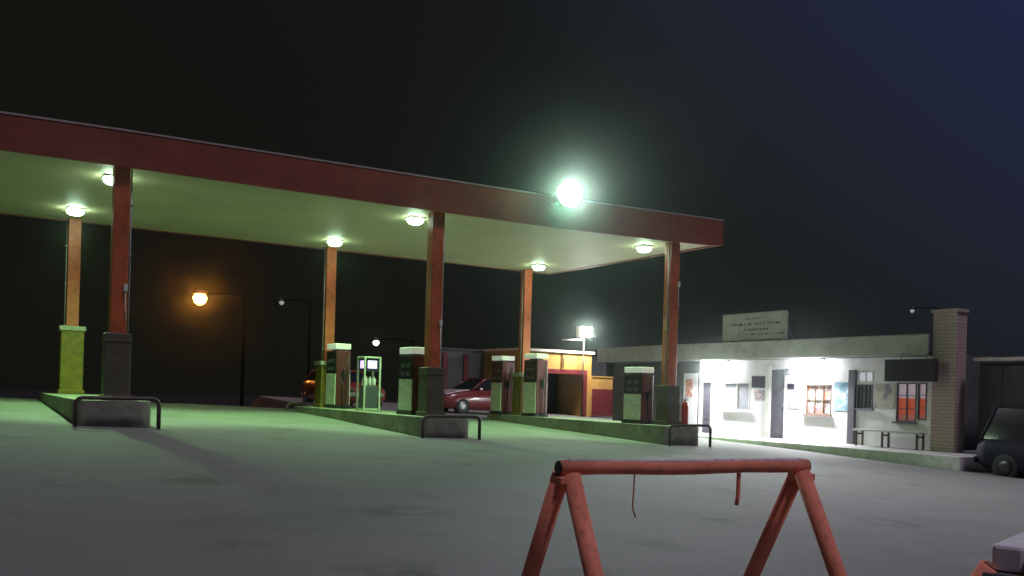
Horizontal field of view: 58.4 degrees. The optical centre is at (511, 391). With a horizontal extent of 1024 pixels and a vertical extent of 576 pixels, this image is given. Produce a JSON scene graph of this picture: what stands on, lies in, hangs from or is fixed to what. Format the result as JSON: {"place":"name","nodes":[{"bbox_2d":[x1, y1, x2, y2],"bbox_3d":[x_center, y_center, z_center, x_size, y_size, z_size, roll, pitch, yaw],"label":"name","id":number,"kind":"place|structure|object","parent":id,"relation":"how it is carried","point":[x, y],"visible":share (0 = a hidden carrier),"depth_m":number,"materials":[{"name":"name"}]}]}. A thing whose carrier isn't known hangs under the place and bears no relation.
{"place":"outdoors","nodes":[
{"label":"outdoors","id":0,"kind":"place"},
{"bbox_2d":[0,388,1023,575],"bbox_3d":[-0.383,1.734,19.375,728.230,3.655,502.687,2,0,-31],"label":"ground","id":1,"kind":"structure","parent":0,"point":[198,485],"depth_m":9.47,"materials":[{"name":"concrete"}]},
{"bbox_2d":[39,393,150,427],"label":"pump island","id":2,"kind":"structure","parent":1,"relation":"on","point":[118,413],"depth_m":15.85,"materials":[{"name":"concrete"}]},
{"bbox_2d":[72,396,160,428],"bbox_3d":[-6.695,0.380,15.572,1.391,0.616,0.072,2,0,-31],"label":"guard hoop","id":3,"kind":"object","parent":1,"relation":"on","point":[130,398],"visible":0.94,"depth_m":15.54,"materials":[{"name":"paint"}]},
{"bbox_2d":[192,290,245,405],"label":"street lamp","id":4,"kind":"object","parent":1,"relation":"on","point":[199,297],"visible":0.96,"depth_m":44.92,"materials":[{"name":"metal"}]},
{"bbox_2d":[278,298,310,375],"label":"street lamp","id":5,"kind":"object","parent":1,"relation":"on","point":[281,301],"visible":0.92,"depth_m":69.93,"materials":[{"name":"metal"}]},
{"bbox_2d":[286,402,314,409],"bbox_3d":[-5.847,0.462,26.445,1.391,0.332,0.072,2,0,-31],"label":"guard hoop","id":6,"kind":"object","parent":1,"relation":"on","point":[301,403],"visible":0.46,"depth_m":26.27,"materials":[{"name":"paint"}]},
{"bbox_2d":[301,370,384,407],"bbox_3d":[-5.798,-0.109,31.277,2.014,1.282,4.130,2,0,-31],"label":"parked car","id":7,"kind":"object","parent":1,"relation":"on","point":[308,391],"visible":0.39,"depth_m":31.23,"materials":[{"name":"red paint"}]},
{"bbox_2d":[294,406,468,437],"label":"pump island","id":8,"kind":"structure","parent":1,"relation":"on","point":[434,427],"depth_m":19.81,"materials":[{"name":"concrete"}]},
{"bbox_2d":[324,343,350,408],"bbox_3d":[-4.646,-0.418,24.564,0.460,1.730,0.854,2,0,-31],"label":"fuel pump","id":9,"kind":"object","parent":8,"relation":"on","point":[338,377],"visible":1,"depth_m":24.31,"materials":[{"name":"white metal"}]},
{"bbox_2d":[356,356,380,410],"bbox_3d":[-3.556,-0.203,22.734,0.440,1.340,0.480,2,0,-31],"label":"display cabinet","id":10,"kind":"object","parent":8,"relation":"on","point":[369,391],"visible":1,"depth_m":22.62,"materials":[{"name":"metal"}]},
{"bbox_2d":[396,347,423,414],"bbox_3d":[-2.187,-0.237,20.538,0.460,1.510,0.854,2,0,-31],"label":"fuel pump","id":11,"kind":"object","parent":8,"relation":"on","point":[411,362],"visible":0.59,"depth_m":20.29,"materials":[{"name":"brown metal"}]},
{"bbox_2d":[372,337,413,346],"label":"street lamp","id":12,"kind":"object","parent":1,"relation":"on","point":[376,341],"visible":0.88,"depth_m":54.94,"materials":[{"name":"metal"}]},
{"bbox_2d":[421,414,480,439],"bbox_3d":[-1.245,0.757,18.913,1.391,0.575,0.072,2,0,-31],"label":"guard hoop","id":13,"kind":"object","parent":1,"relation":"on","point":[425,417],"visible":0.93,"depth_m":18.85,"materials":[{"name":"paint"}]},
{"bbox_2d":[444,378,491,413],"bbox_3d":[-1.139,0.157,34.009,4.230,1.362,1.953,2,0,-34],"label":"parked car","id":14,"kind":"object","parent":1,"relation":"on","point":[465,396],"visible":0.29,"depth_m":32.97,"materials":[{"name":"red paint"}]},
{"bbox_2d":[441,347,605,389],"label":"boundary wall","id":15,"kind":"structure","parent":1,"relation":"on","point":[459,365],"depth_m":39.34,"materials":[{"name":"red paint"}]},
{"bbox_2d":[482,348,613,416],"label":"ochre garage","id":16,"kind":"structure","parent":1,"relation":"on","point":[564,383],"depth_m":39.38,"materials":[{"name":"paint"}]},
{"bbox_2d":[562,326,591,416],"bbox_3d":[2.654,-0.827,38.310,1.421,3.832,0.350,2,0,-31],"label":"yard lamp","id":17,"kind":"object","parent":1,"relation":"on","point":[583,332],"visible":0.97,"depth_m":38.45,"materials":[{"name":"metal"}]},
{"bbox_2d":[487,414,698,445],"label":"pump island","id":18,"kind":"structure","parent":1,"relation":"on","point":[658,434],"depth_m":23.91,"materials":[{"name":"concrete"}]},
{"bbox_2d":[0,111,723,424],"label":"fuel canopy","id":19,"kind":"object","parent":18,"relation":"on","point":[52,169],"visible":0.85,"depth_m":20.00,"materials":[{"name":"red paint"}]},
{"bbox_2d":[65,207,84,215],"bbox_3d":[-9.791,-4.035,20.552,0.370,0.145,0.370,2,0,-31],"label":"canopy light","id":20,"kind":"object","parent":19,"relation":"attached to","point":[74,211],"visible":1,"depth_m":20.43,"materials":[{"name":"white glass"}]},
{"bbox_2d":[102,174,112,184],"bbox_3d":[-7.492,-3.971,17.235,0.370,0.145,0.370,2,0,-31],"label":"canopy light","id":21,"kind":"object","parent":19,"relation":"attached to","point":[107,178],"visible":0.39,"depth_m":17.07,"materials":[{"name":"white glass"}]},
{"bbox_2d":[326,239,343,245],"bbox_3d":[-4.625,-3.885,23.926,0.370,0.145,0.370,2,0,-31],"label":"canopy light","id":22,"kind":"object","parent":19,"relation":"attached to","point":[333,242],"visible":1,"depth_m":23.80,"materials":[{"name":"white glass"}]},
{"bbox_2d":[404,216,425,224],"bbox_3d":[-2.162,-3.817,20.475,0.370,0.145,0.370,2,0,-31],"label":"canopy light","id":23,"kind":"object","parent":19,"relation":"attached to","point":[414,220],"visible":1,"depth_m":20.35,"materials":[{"name":"white glass"}]},
{"bbox_2d":[530,264,546,269],"bbox_3d":[0.802,-3.728,27.507,0.370,0.145,0.370,2,0,-31],"label":"canopy light","id":24,"kind":"object","parent":19,"relation":"attached to","point":[538,267],"visible":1,"depth_m":27.37,"materials":[{"name":"white glass"}]},
{"bbox_2d":[550,181,583,207],"bbox_3d":[1.274,-4.488,21.030,0.800,0.640,0.361,2,-10,-17],"label":"floodlight","id":25,"kind":"object","parent":19,"relation":"attached to","point":[568,194],"visible":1,"depth_m":20.87,"materials":[{"name":"glass"}]},
{"bbox_2d":[634,245,653,251],"bbox_3d":[3.433,-3.709,23.841,0.370,0.145,0.370,2,0,-31],"label":"canopy light","id":26,"kind":"object","parent":19,"relation":"attached to","point":[643,248],"visible":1,"depth_m":23.71,"materials":[{"name":"white glass"}]},
{"bbox_2d":[489,356,514,414],"bbox_3d":[-0.282,-0.211,29.266,0.520,1.870,0.794,2,0,-31],"label":"fuel pump","id":27,"kind":"object","parent":18,"relation":"on","point":[502,384],"visible":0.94,"depth_m":29.02,"materials":[{"name":"brown metal"}]},
{"bbox_2d":[521,353,547,416],"bbox_3d":[0.732,-0.202,27.858,0.460,1.910,0.854,2,0,-31],"label":"fuel pump","id":28,"kind":"object","parent":18,"relation":"on","point":[535,385],"visible":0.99,"depth_m":27.62,"materials":[{"name":"white plastic"}]},
{"bbox_2d":[621,367,653,423],"bbox_3d":[3.306,0.093,23.811,0.460,1.470,0.854,2,0,-31],"label":"fuel pump","id":29,"kind":"object","parent":18,"relation":"on","point":[638,395],"visible":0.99,"depth_m":23.58,"materials":[{"name":"white metal"}]},
{"bbox_2d":[681,398,688,423],"bbox_3d":[4.394,0.498,23.320,0.189,0.700,0.220,2,0,13],"label":"fire extinguisher","id":30,"kind":"object","parent":18,"relation":"on","point":[684,411],"visible":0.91,"depth_m":23.23,"materials":[{"name":"red metal"}]},
{"bbox_2d":[521,458,846,575],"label":"trestle barrier","id":31,"kind":"object","parent":1,"relation":"on","point":[568,473],"visible":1,"depth_m":4.55,"materials":[{"name":"red metal"}]},
{"bbox_2d":[668,424,711,446],"bbox_3d":[4.343,1.096,22.337,1.391,0.628,0.072,2,0,-31],"label":"guard hoop","id":32,"kind":"object","parent":1,"relation":"on","point":[690,425],"visible":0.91,"depth_m":22.29,"materials":[{"name":"paint"}]},
{"bbox_2d":[698,436,963,470],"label":"kerb","id":33,"kind":"structure","parent":1,"relation":"on","point":[941,461],"depth_m":22.24,"materials":[{"name":"white concrete"}]},
{"bbox_2d":[910,306,939,312],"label":"street lamp","id":34,"kind":"object","parent":1,"relation":"on","point":[912,308],"visible":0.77,"depth_m":59.98,"materials":[{"name":"metal"}]},
{"bbox_2d":[970,532,1023,575],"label":"trestle barrier","id":35,"kind":"object","parent":1,"relation":"on","point":[1008,557],"visible":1,"depth_m":2.45,"materials":[{"name":"white paint"}]},
{"bbox_2d":[973,356,1023,443],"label":"lean to shed","id":36,"kind":"object","parent":1,"relation":"on","point":[1001,384],"visible":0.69,"depth_m":21.83,"materials":[{"name":"paint"}]},
{"bbox_2d":[973,406,1023,477],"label":"parked car","id":37,"kind":"object","parent":1,"relation":"on","point":[1000,450],"visible":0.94,"depth_m":19.78,"materials":[{"name":"blue paint"}]},
{"bbox_2d":[0,0,1023,404],"label":"sky","id":38,"kind":"structure","parent":0,"point":[861,162],"materials":[{"name":"black"}]},
{"bbox_2d":[699,432,991,470],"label":"pavement","id":39,"kind":"structure","parent":0,"point":[970,464],"depth_m":23.60,"materials":[{"name":"concrete"}]},
{"bbox_2d":[597,308,1023,452],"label":"shop building","id":40,"kind":"structure","parent":39,"relation":"on","point":[758,389],"depth_m":25.70,"materials":[{"name":"white paint"}]},
{"bbox_2d":[702,383,710,432],"bbox_3d":[6.405,0.517,30.142,0.075,1.642,0.380,2,0,-31],"label":"door","id":41,"kind":"structure","parent":40,"relation":"in","point":[706,386],"depth_m":30.14,"materials":[{"name":"grey paint"}]},
{"bbox_2d":[700,360,730,373],"bbox_3d":[6.496,-0.800,29.400,0.190,0.420,1.240,2,0,-31],"label":"tube lamp","id":42,"kind":"object","parent":40,"relation":"attached to","point":[714,367],"visible":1,"depth_m":29.27,"materials":[{"name":"white plastic"}]},
{"bbox_2d":[720,382,749,411],"bbox_3d":[7.085,0.162,28.957,0.160,0.928,1.240,2,0,-31],"label":"window","id":43,"kind":"structure","parent":40,"relation":"in","point":[736,394],"depth_m":28.97,"materials":[{"name":"white glass"}]},
{"bbox_2d":[722,310,793,341],"bbox_3d":[7.581,-1.966,28.015,0.606,0.881,2.620,2,0,-31],"label":"roof sign","id":44,"kind":"object","parent":40,"relation":"on","point":[754,326],"visible":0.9,"depth_m":27.76,"materials":[{"name":"metal"}]},
{"bbox_2d":[770,370,784,437],"bbox_3d":[7.990,0.358,27.562,0.075,2.052,0.510,2,0,-31],"label":"door","id":45,"kind":"structure","parent":40,"relation":"in","point":[777,395],"depth_m":27.55,"materials":[{"name":"grey paint"}]},
{"bbox_2d":[789,358,825,372],"bbox_3d":[8.427,-0.744,26.244,0.190,0.420,1.240,2,0,-31],"label":"tube lamp","id":46,"kind":"object","parent":40,"relation":"attached to","point":[813,365],"visible":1,"depth_m":26.13,"materials":[{"name":"white plastic"}]},
{"bbox_2d":[802,385,831,416],"bbox_3d":[8.759,0.245,26.219,0.160,0.898,1.020,2,0,-31],"label":"window","id":47,"kind":"structure","parent":40,"relation":"in","point":[818,397],"depth_m":26.27,"materials":[{"name":"white glass"}]},
{"bbox_2d":[854,385,873,410],"bbox_3d":[9.577,0.149,24.889,0.160,0.698,0.620,2,0,-31],"label":"window","id":48,"kind":"structure","parent":40,"relation":"in","point":[864,392],"depth_m":24.90,"materials":[{"name":"grey paint"}]},
{"bbox_2d":[857,371,873,381],"bbox_3d":[9.625,-0.411,24.908,0.085,0.296,0.496,2,0,-31],"label":"window","id":49,"kind":"structure","parent":40,"relation":"in","point":[863,376],"depth_m":24.90,"materials":[{"name":"white glass"}]},
{"bbox_2d":[892,383,917,423],"bbox_3d":[10.233,0.293,23.810,0.160,1.068,0.710,2,0,-31],"label":"window","id":50,"kind":"structure","parent":40,"relation":"in","point":[906,393],"depth_m":23.82,"materials":[{"name":"orange glass"}]},
{"bbox_2d":[884,352,937,381],"bbox_3d":[10.010,-0.626,22.948,0.215,0.732,1.440,2,0,-31],"label":"box sign","id":51,"kind":"object","parent":40,"relation":"hanging from","point":[911,370],"visible":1,"depth_m":22.84,"materials":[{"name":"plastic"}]},
{"bbox_2d":[917,383,926,419],"bbox_3d":[10.504,0.245,23.441,0.085,0.956,0.256,2,0,-31],"label":"window","id":52,"kind":"structure","parent":40,"relation":"in","point":[922,387],"depth_m":23.48,"materials":[{"name":"orange glass"}]},
{"bbox_2d":[852,429,927,449],"bbox_3d":[9.760,1.221,23.753,0.360,0.445,2.000,2,0,-31],"label":"bench","id":53,"kind":"object","parent":39,"relation":"on","point":[888,436],"visible":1,"depth_m":23.76,"materials":[{"name":"paint"}]}
]}

